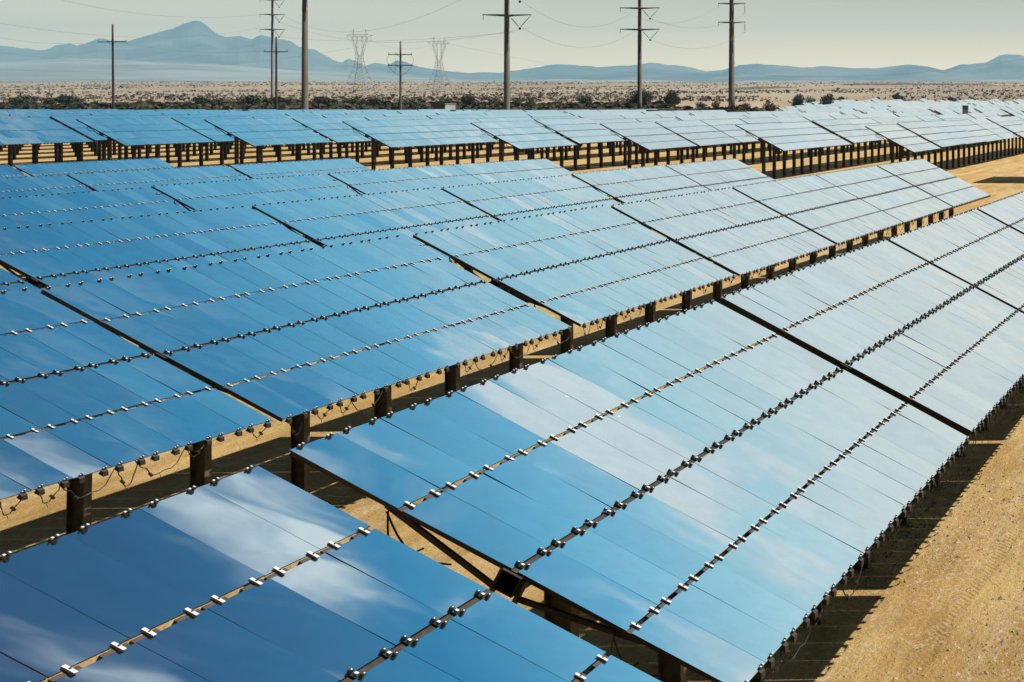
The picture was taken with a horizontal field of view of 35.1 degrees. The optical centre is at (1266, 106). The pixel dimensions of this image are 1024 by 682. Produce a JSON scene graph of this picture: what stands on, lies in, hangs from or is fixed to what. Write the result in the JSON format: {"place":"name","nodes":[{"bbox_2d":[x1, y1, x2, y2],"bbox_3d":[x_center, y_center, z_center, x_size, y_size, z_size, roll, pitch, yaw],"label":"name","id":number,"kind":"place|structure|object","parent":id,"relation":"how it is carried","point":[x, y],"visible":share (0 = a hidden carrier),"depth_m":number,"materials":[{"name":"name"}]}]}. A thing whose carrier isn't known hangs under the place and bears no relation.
{"place":"outdoors","nodes":[
{"label":"outdoors","id":0,"kind":"place"},
{"bbox_2d":[0,59,1023,681],"bbox_3d":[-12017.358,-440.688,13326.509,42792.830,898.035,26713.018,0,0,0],"label":"ground","id":1,"kind":"structure","parent":0,"point":[896,625],"depth_m":27.74,"materials":[{"name":"beige sand"}]},
{"bbox_2d":[6,96,34,104],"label":"desert shrub","id":2,"kind":"object","parent":1,"relation":"on","point":[18,100],"visible":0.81,"depth_m":329.20,"materials":[{"name":"green plant"}]},
{"bbox_2d":[0,112,50,151],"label":"solar table","id":3,"kind":"object","parent":1,"relation":"on","point":[1,148],"visible":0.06,"depth_m":157.76,"materials":[{"name":"blue glass"}]},
{"bbox_2d":[0,164,51,191],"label":"solar table","id":4,"kind":"object","parent":1,"relation":"on","point":[8,171],"visible":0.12,"depth_m":67.59,"materials":[{"name":"blue glass"}]},
{"bbox_2d":[0,117,96,166],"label":"solar table","id":5,"kind":"object","parent":1,"relation":"on","point":[36,134],"visible":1,"depth_m":112.74,"materials":[{"name":"blue glass"}]},
{"bbox_2d":[0,268,97,335],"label":"solar table","id":6,"kind":"object","parent":1,"relation":"on","point":[9,281],"visible":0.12,"depth_m":30.87,"materials":[{"name":"blue glass"}]},
{"bbox_2d":[9,113,97,157],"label":"solar table","id":7,"kind":"object","parent":1,"relation":"on","point":[95,148],"visible":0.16,"depth_m":140.15,"materials":[{"name":"blue glass"}]},
{"bbox_2d":[0,174,112,280],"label":"solar table","id":8,"kind":"object","parent":1,"relation":"on","point":[58,183],"visible":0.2,"depth_m":56.98,"materials":[{"name":"blue glass"}]},
{"bbox_2d":[54,94,86,103],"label":"desert shrub","id":9,"kind":"object","parent":1,"relation":"on","point":[62,99],"visible":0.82,"depth_m":319.60,"materials":[{"name":"green plant"}]},
{"bbox_2d":[28,115,121,162],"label":"solar table","id":10,"kind":"object","parent":1,"relation":"on","point":[77,151],"visible":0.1,"depth_m":128.63,"materials":[{"name":"blue glass"}]},
{"bbox_2d":[13,158,196,190],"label":"solar table","id":11,"kind":"object","parent":1,"relation":"on","point":[57,168],"visible":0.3,"depth_m":72.23,"materials":[{"name":"blue glass"}]},
{"bbox_2d":[0,187,213,287],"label":"solar table","id":12,"kind":"object","parent":1,"relation":"on","point":[14,210],"visible":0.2,"depth_m":46.41,"materials":[{"name":"blue glass"}]},
{"bbox_2d":[50,114,166,161],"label":"solar table","id":13,"kind":"object","parent":1,"relation":"on","point":[71,122],"visible":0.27,"depth_m":117.72,"materials":[{"name":"blue glass"}]},
{"bbox_2d":[98,24,125,108],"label":"wooden utility pole","id":14,"kind":"object","parent":1,"relation":"on","point":[113,90],"visible":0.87,"depth_m":239.88,"materials":[{"name":"brown wood"}]},
{"bbox_2d":[90,112,165,154],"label":"solar table","id":15,"kind":"object","parent":1,"relation":"on","point":[144,113],"visible":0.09,"depth_m":147.72,"materials":[{"name":"blue glass"}]},
{"bbox_2d":[0,287,272,534],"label":"solar table","id":16,"kind":"object","parent":1,"relation":"on","point":[80,375],"visible":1,"depth_m":19.92,"materials":[{"name":"blue glass"}]},
{"bbox_2d":[76,117,213,167],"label":"solar table","id":17,"kind":"object","parent":1,"relation":"on","point":[143,132],"visible":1,"depth_m":111.00,"materials":[{"name":"blue glass"}]},
{"bbox_2d":[66,165,271,210],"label":"solar table","id":18,"kind":"object","parent":1,"relation":"on","point":[126,178],"visible":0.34,"depth_m":62.63,"materials":[{"name":"blue glass"}]},
{"bbox_2d":[0,205,363,354],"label":"solar table","id":19,"kind":"object","parent":1,"relation":"on","point":[103,258],"visible":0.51,"depth_m":35.12,"materials":[{"name":"blue glass"}]},
{"bbox_2d":[141,114,226,162],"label":"solar table","id":20,"kind":"object","parent":1,"relation":"on","point":[188,146],"visible":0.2,"depth_m":128.68,"materials":[{"name":"blue glass"}]},
{"bbox_2d":[161,112,231,151],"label":"solar table","id":21,"kind":"object","parent":1,"relation":"on","point":[183,144],"visible":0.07,"depth_m":156.58,"materials":[{"name":"blue glass"}]},
{"bbox_2d":[187,112,254,154],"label":"solar table","id":22,"kind":"object","parent":1,"relation":"on","point":[228,145],"visible":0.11,"depth_m":147.21,"materials":[{"name":"blue glass"}]},
{"bbox_2d":[171,116,282,165],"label":"solar table","id":23,"kind":"object","parent":1,"relation":"on","point":[207,128],"visible":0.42,"depth_m":118.02,"materials":[{"name":"blue glass"}]},
{"bbox_2d":[235,94,262,104],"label":"desert shrub","id":24,"kind":"object","parent":1,"relation":"on","point":[252,100],"visible":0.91,"depth_m":316.68,"materials":[{"name":"green plant"}]},
{"bbox_2d":[218,114,294,158],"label":"solar table","id":25,"kind":"object","parent":1,"relation":"on","point":[292,150],"visible":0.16,"depth_m":140.40,"materials":[{"name":"blue glass"}]},
{"bbox_2d":[151,173,383,240],"bbox_3d":[-44.556,5.951,54.912,4.435,5.324,9.076,0,0,0],"label":"solar table","id":26,"kind":"object","parent":1,"relation":"on","point":[248,193],"visible":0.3,"depth_m":54.13,"materials":[{"name":"blue glass"}]},
{"bbox_2d":[204,117,331,171],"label":"solar table","id":27,"kind":"object","parent":1,"relation":"on","point":[271,133],"visible":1,"depth_m":110.45,"materials":[{"name":"blue glass"}]},
{"bbox_2d":[260,0,284,98],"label":"steel transmission pole","id":28,"kind":"object","parent":1,"relation":"on","point":[272,14],"visible":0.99,"depth_m":399.77,"materials":[{"name":"grey metal"}]},
{"bbox_2d":[264,36,287,109],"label":"wooden utility pole","id":29,"kind":"object","parent":1,"relation":"on","point":[276,92],"visible":0.86,"depth_m":249.86,"materials":[{"name":"brown wood"}]},
{"bbox_2d":[253,115,352,160],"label":"solar table","id":30,"kind":"object","parent":1,"relation":"on","point":[314,145],"visible":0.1,"depth_m":130.94,"materials":[{"name":"blue glass"}]},
{"bbox_2d":[301,0,307,109],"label":"steel transmission pole","id":31,"kind":"object","parent":1,"relation":"on","point":[304,95],"visible":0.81,"depth_m":221.66,"materials":[{"name":"grey"}]},
{"bbox_2d":[41,234,572,492],"bbox_3d":[-19.946,5.924,26.274,4.435,5.324,9.154,0,0,0],"label":"solar table","id":32,"kind":"object","parent":1,"relation":"on","point":[222,343],"visible":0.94,"depth_m":24.91,"materials":[{"name":"blue glass"}]},
{"bbox_2d":[229,158,388,240],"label":"solar table","id":33,"kind":"object","parent":1,"relation":"on","point":[290,168],"visible":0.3,"depth_m":72.63,"materials":[{"name":"blue glass"}]},
{"bbox_2d":[285,112,353,154],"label":"solar table","id":34,"kind":"object","parent":1,"relation":"on","point":[315,114],"visible":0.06,"depth_m":147.56,"materials":[{"name":"blue glass"}]},
{"bbox_2d":[312,96,339,104],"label":"desert shrub","id":35,"kind":"object","parent":1,"relation":"on","point":[322,100],"visible":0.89,"depth_m":319.15,"materials":[{"name":"green plant"}]},
{"bbox_2d":[0,465,660,681],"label":"solar table","id":36,"kind":"object","parent":1,"relation":"on","point":[364,604],"visible":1,"depth_m":9.98,"materials":[{"name":"blue glass"}]},
{"bbox_2d":[292,117,388,162],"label":"solar table","id":37,"kind":"object","parent":1,"relation":"on","point":[322,126],"visible":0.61,"depth_m":118.97,"materials":[{"name":"blue glass"}]},
{"bbox_2d":[322,114,385,157],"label":"solar table","id":38,"kind":"object","parent":1,"relation":"on","point":[362,142],"visible":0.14,"depth_m":137.91,"materials":[{"name":"blue glass"}]},
{"bbox_2d":[342,29,375,94],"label":"lattice tower","id":39,"kind":"structure","parent":1,"relation":"on","point":[359,66],"depth_m":759.44,"materials":[{"name":"silver metal"}]},
{"bbox_2d":[344,112,398,151],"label":"solar table","id":40,"kind":"object","parent":1,"relation":"on","point":[366,143],"visible":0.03,"depth_m":156.43,"materials":[{"name":"blue glass"}]},
{"bbox_2d":[0,98,765,111],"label":"brush belt","id":41,"kind":"object","parent":1,"relation":"on","point":[288,104],"visible":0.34,"depth_m":299.25,"materials":[{"name":"green plant"}]},
{"bbox_2d":[252,187,534,270],"bbox_3d":[-32.106,5.966,45.159,4.435,5.324,9.076,0,0,0],"label":"solar table","id":42,"kind":"object","parent":1,"relation":"on","point":[407,222],"visible":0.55,"depth_m":44.33,"materials":[{"name":"blue glass"}]},
{"bbox_2d":[342,119,458,169],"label":"solar table","id":43,"kind":"object","parent":1,"relation":"on","point":[400,135],"visible":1,"depth_m":111.06,"materials":[{"name":"blue glass"}]},
{"bbox_2d":[387,41,413,109],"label":"wooden utility pole","id":44,"kind":"object","parent":1,"relation":"on","point":[400,65],"visible":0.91,"depth_m":244.86,"materials":[{"name":"brown"}]},
{"bbox_2d":[364,116,453,163],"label":"solar table","id":45,"kind":"object","parent":1,"relation":"on","point":[405,118],"visible":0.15,"depth_m":130.35,"materials":[{"name":"blue glass"}]},
{"bbox_2d":[383,114,446,154],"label":"solar table","id":46,"kind":"object","parent":1,"relation":"on","point":[432,147],"visible":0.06,"depth_m":148.99,"materials":[{"name":"blue glass"}]},
{"bbox_2d":[328,164,508,213],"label":"solar table","id":47,"kind":"object","parent":1,"relation":"on","point":[365,181],"visible":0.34,"depth_m":63.89,"materials":[{"name":"blue glass"}]},
{"bbox_2d":[397,110,452,148],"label":"solar table","id":48,"kind":"object","parent":1,"relation":"on","point":[423,112],"visible":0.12,"depth_m":166.95,"materials":[{"name":"blue glass"}]},
{"bbox_2d":[425,37,452,93],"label":"lattice tower","id":49,"kind":"structure","parent":1,"relation":"on","point":[438,67],"depth_m":900.54,"materials":[{"name":"silver metal"}]},
{"bbox_2d":[413,118,501,164],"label":"solar table","id":50,"kind":"object","parent":1,"relation":"on","point":[472,135],"visible":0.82,"depth_m":119.62,"materials":[{"name":"blue glass"}]},
{"bbox_2d":[426,114,491,159],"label":"solar table","id":51,"kind":"object","parent":1,"relation":"on","point":[475,116],"visible":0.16,"depth_m":138.47,"materials":[{"name":"blue glass"}]},
{"bbox_2d":[436,112,493,150],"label":"solar table","id":52,"kind":"object","parent":1,"relation":"on","point":[462,113],"visible":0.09,"depth_m":157.79,"materials":[{"name":"blue glass"}]},
{"bbox_2d":[482,0,531,109],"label":"steel transmission pole","id":53,"kind":"object","parent":1,"relation":"on","point":[506,15],"visible":0.96,"depth_m":223.70,"materials":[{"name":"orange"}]},
{"bbox_2d":[481,114,538,154],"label":"solar table","id":54,"kind":"object","parent":1,"relation":"on","point":[506,116],"visible":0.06,"depth_m":149.06,"materials":[{"name":"blue glass"}]},
{"bbox_2d":[0,81,1023,110],"bbox_3d":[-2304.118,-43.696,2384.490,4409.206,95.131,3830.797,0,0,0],"label":"desert scrub","id":55,"kind":"object","parent":1,"relation":"on","point":[427,98],"visible":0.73,"depth_m":884.50,"materials":[{"name":"green plant"}]},
{"bbox_2d":[476,117,563,160],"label":"solar table","id":56,"kind":"object","parent":1,"relation":"on","point":[502,119],"visible":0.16,"depth_m":130.88,"materials":[{"name":"blue glass"}]},
{"bbox_2d":[470,120,577,172],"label":"solar table","id":57,"kind":"object","parent":1,"relation":"on","point":[529,136],"visible":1,"depth_m":110.79,"materials":[{"name":"blue glass"}]},
{"bbox_2d":[453,158,609,196],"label":"solar table","id":58,"kind":"object","parent":1,"relation":"on","point":[545,167],"visible":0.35,"depth_m":73.14,"materials":[{"name":"blue glass"}]},
{"bbox_2d":[441,174,640,292],"bbox_3d":[-32.106,5.990,54.503,4.435,5.324,9.076,0,0,0],"label":"solar table","id":59,"kind":"object","parent":1,"relation":"on","point":[493,200],"visible":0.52,"depth_m":53.83,"materials":[{"name":"blue glass"}]},
{"bbox_2d":[528,113,580,152],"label":"solar table","id":60,"kind":"object","parent":1,"relation":"on","point":[551,115],"visible":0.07,"depth_m":157.64,"materials":[{"name":"blue glass"}]},
{"bbox_2d":[530,116,604,160],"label":"solar table","id":61,"kind":"object","parent":1,"relation":"on","point":[554,148],"visible":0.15,"depth_m":137.91,"materials":[{"name":"blue glass"}]},
{"bbox_2d":[413,205,734,371],"bbox_3d":[-19.946,5.933,35.702,4.435,5.324,9.076,0,0,0],"label":"solar table","id":62,"kind":"object","parent":1,"relation":"on","point":[564,267],"visible":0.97,"depth_m":34.65,"materials":[{"name":"blue glass"}]},
{"bbox_2d":[534,117,625,169],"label":"solar table","id":63,"kind":"object","parent":1,"relation":"on","point":[588,132],"visible":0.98,"depth_m":120.19,"materials":[{"name":"blue glass"}]},
{"bbox_2d":[578,115,631,156],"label":"solar table","id":64,"kind":"object","parent":1,"relation":"on","point":[591,117],"visible":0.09,"depth_m":148.08,"materials":[{"name":"blue glass"}]},
{"bbox_2d":[592,118,660,165],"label":"solar table","id":65,"kind":"object","parent":1,"relation":"on","point":[598,121],"visible":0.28,"depth_m":128.65,"materials":[{"name":"blue glass"}]},
{"bbox_2d":[289,300,969,681],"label":"solar table","id":66,"kind":"object","parent":1,"relation":"on","point":[625,516],"visible":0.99,"depth_m":14.27,"materials":[{"name":"blue glass"}]},
{"bbox_2d":[620,0,659,108],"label":"steel transmission pole","id":67,"kind":"object","parent":1,"relation":"on","point":[639,84],"visible":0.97,"depth_m":281.75,"materials":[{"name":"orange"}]},
{"bbox_2d":[627,90,653,103],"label":"desert tree","id":68,"kind":"object","parent":1,"relation":"on","point":[646,96],"visible":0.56,"depth_m":334.12,"materials":[{"name":"green plant"}]},
{"bbox_2d":[620,114,660,152],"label":"solar table","id":69,"kind":"object","parent":1,"relation":"on","point":[634,116],"visible":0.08,"depth_m":157.40,"materials":[{"name":"blue glass"}]},
{"bbox_2d":[600,121,696,167],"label":"solar table","id":70,"kind":"object","parent":1,"relation":"on","point":[649,132],"visible":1,"depth_m":110.32,"materials":[{"name":"blue glass"}]},
{"bbox_2d":[571,164,734,252],"bbox_3d":[-32.106,5.944,63.857,4.435,5.324,9.076,0,0,0],"label":"solar table","id":71,"kind":"object","parent":1,"relation":"on","point":[636,187],"visible":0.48,"depth_m":63.22,"materials":[{"name":"blue glass"}]},
{"bbox_2d":[635,117,688,161],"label":"solar table","id":72,"kind":"object","parent":1,"relation":"on","point":[663,119],"visible":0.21,"depth_m":140.21,"materials":[{"name":"blue glass"}]},
{"bbox_2d":[663,90,680,104],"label":"desert tree","id":73,"kind":"object","parent":1,"relation":"on","point":[672,97],"visible":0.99,"depth_m":334.26,"materials":[{"name":"green plant"}]},
{"bbox_2d":[655,120,740,163],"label":"solar table","id":74,"kind":"object","parent":1,"relation":"on","point":[700,134],"visible":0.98,"depth_m":120.12,"materials":[{"name":"blue glass"}]},
{"bbox_2d":[675,115,722,157],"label":"solar table","id":75,"kind":"object","parent":1,"relation":"on","point":[702,117],"visible":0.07,"depth_m":147.53,"materials":[{"name":"blue glass"}]},
{"bbox_2d":[611,187,835,311],"bbox_3d":[-19.946,5.970,45.130,4.435,5.324,9.076,0,0,0],"label":"solar table","id":76,"kind":"object","parent":1,"relation":"on","point":[741,227],"visible":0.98,"depth_m":44.22,"materials":[{"name":"blue glass"}]},
{"bbox_2d":[700,118,759,163],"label":"solar table","id":77,"kind":"object","parent":1,"relation":"on","point":[728,127],"visible":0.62,"depth_m":128.62,"materials":[{"name":"blue glass"}]},
{"bbox_2d":[665,158,797,203],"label":"solar table","id":78,"kind":"object","parent":1,"relation":"on","point":[715,174],"visible":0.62,"depth_m":72.57,"materials":[{"name":"blue glass"}]},
{"bbox_2d":[718,0,744,105],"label":"steel transmission pole","id":79,"kind":"object","parent":1,"relation":"on","point":[731,99],"visible":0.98,"depth_m":317.50,"materials":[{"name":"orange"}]},
{"bbox_2d":[711,115,755,153],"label":"solar table","id":80,"kind":"object","parent":1,"relation":"on","point":[731,117],"visible":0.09,"depth_m":157.16,"materials":[{"name":"blue glass"}]},
{"bbox_2d":[739,117,787,162],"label":"solar table","id":81,"kind":"object","parent":1,"relation":"on","point":[759,120],"visible":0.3,"depth_m":137.92,"materials":[{"name":"blue glass"}]},
{"bbox_2d":[735,123,821,177],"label":"solar table","id":82,"kind":"object","parent":1,"relation":"on","point":[785,137],"visible":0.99,"depth_m":110.77,"materials":[{"name":"blue glass"}]},
{"bbox_2d":[774,117,816,156],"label":"solar table","id":83,"kind":"object","parent":1,"relation":"on","point":[791,119],"visible":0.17,"depth_m":149.44,"materials":[{"name":"blue glass"}]},
{"bbox_2d":[778,122,852,173],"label":"solar table","id":84,"kind":"object","parent":1,"relation":"on","point":[816,134],"visible":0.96,"depth_m":120.35,"materials":[{"name":"blue glass"}]},
{"bbox_2d":[732,174,903,272],"bbox_3d":[-19.946,5.960,54.427,4.435,5.324,9.197,0,0,0],"label":"solar table","id":85,"kind":"object","parent":1,"relation":"on","point":[815,203],"visible":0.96,"depth_m":53.64,"materials":[{"name":"blue glass"}]},
{"bbox_2d":[803,115,841,154],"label":"solar table","id":86,"kind":"object","parent":1,"relation":"on","point":[822,117],"visible":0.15,"depth_m":156.58,"materials":[{"name":"blue glass"}]},
{"bbox_2d":[812,119,881,167],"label":"solar table","id":87,"kind":"object","parent":1,"relation":"on","point":[848,131],"visible":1,"depth_m":129.32,"materials":[{"name":"blue glass"}]},
{"bbox_2d":[844,118,887,163],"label":"solar table","id":88,"kind":"object","parent":1,"relation":"on","point":[861,123],"visible":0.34,"depth_m":137.90,"materials":[{"name":"blue glass"}]},
{"bbox_2d":[719,239,1023,568],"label":"solar table","id":89,"kind":"object","parent":1,"relation":"on","point":[905,337],"visible":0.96,"depth_m":23.88,"materials":[{"name":"blue glass"}]},
{"bbox_2d":[816,165,952,246],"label":"solar table","id":90,"kind":"object","parent":1,"relation":"on","point":[880,189],"visible":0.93,"depth_m":63.00,"materials":[{"name":"blue glass"}]},
{"bbox_2d":[871,117,914,158],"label":"solar table","id":91,"kind":"object","parent":1,"relation":"on","point":[886,120],"visible":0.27,"depth_m":147.18,"materials":[{"name":"blue glass"}]},
{"bbox_2d":[865,124,941,162],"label":"solar table","id":92,"kind":"object","parent":1,"relation":"on","point":[906,139],"visible":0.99,"depth_m":110.38,"materials":[{"name":"blue glass"}]},
{"bbox_2d":[833,98,1023,103],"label":"distant solar tables","id":93,"kind":"object","parent":1,"relation":"on","point":[932,101],"visible":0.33,"depth_m":581.14,"materials":[{"name":"glass"}]},
{"bbox_2d":[897,121,965,168],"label":"solar table","id":94,"kind":"object","parent":1,"relation":"on","point":[932,134],"visible":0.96,"depth_m":120.37,"materials":[{"name":"blue glass"}]},
{"bbox_2d":[877,158,990,227],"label":"solar table","id":95,"kind":"object","parent":1,"relation":"on","point":[944,186],"visible":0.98,"depth_m":72.31,"materials":[{"name":"blue glass"}]},
{"bbox_2d":[888,208,1023,429],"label":"solar table","id":96,"kind":"object","parent":1,"relation":"on","point":[991,263],"visible":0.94,"depth_m":33.01,"materials":[{"name":"blue glass"}]},
{"bbox_2d":[926,120,985,168],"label":"solar table","id":97,"kind":"object","parent":1,"relation":"on","point":[957,132],"visible":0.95,"depth_m":129.59,"materials":[{"name":"blue glass"}]},
{"bbox_2d":[949,119,1004,163],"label":"solar table","id":98,"kind":"object","parent":1,"relation":"on","point":[987,136],"visible":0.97,"depth_m":138.86,"materials":[{"name":"blue glass"}]},
{"bbox_2d":[969,118,1018,159],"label":"solar table","id":99,"kind":"object","parent":1,"relation":"on","point":[987,124],"visible":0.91,"depth_m":147.82,"materials":[{"name":"blue glass"}]},
{"bbox_2d":[977,191,1023,234],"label":"solar table","id":100,"kind":"object","parent":1,"relation":"on","point":[1008,211],"visible":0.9,"depth_m":41.26,"materials":[{"name":"blue glass"}]},
{"bbox_2d":[986,117,1016,156],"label":"solar table","id":101,"kind":"object","parent":1,"relation":"on","point":[999,121],"visible":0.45,"depth_m":157.70,"materials":[{"name":"blue glass"}]},
{"bbox_2d":[1002,124,1023,140],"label":"solar table","id":102,"kind":"object","parent":1,"relation":"on","point":[1017,129],"visible":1,"depth_m":108.40,"materials":[{"name":"blue glass"}]},
{"bbox_2d":[1003,116,1023,152],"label":"solar table","id":103,"kind":"object","parent":1,"relation":"on","point":[1014,119],"visible":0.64,"depth_m":165.71,"materials":[{"name":"glass"}]},
{"bbox_2d":[0,21,1023,81],"bbox_3d":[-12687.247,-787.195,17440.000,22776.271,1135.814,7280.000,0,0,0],"label":"mountains","id":104,"kind":"structure","parent":0,"point":[196,44],"depth_m":17518.91,"materials":[{"name":"blue stone"}]},
{"bbox_2d":[0,0,1023,72],"label":"sky","id":105,"kind":"structure","parent":0,"point":[938,34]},
{"bbox_2d":[822,256,1023,681],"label":"gravel","id":106,"kind":"structure","parent":0,"point":[1002,641],"depth_m":22.67,"materials":[{"name":"beige gravel"}]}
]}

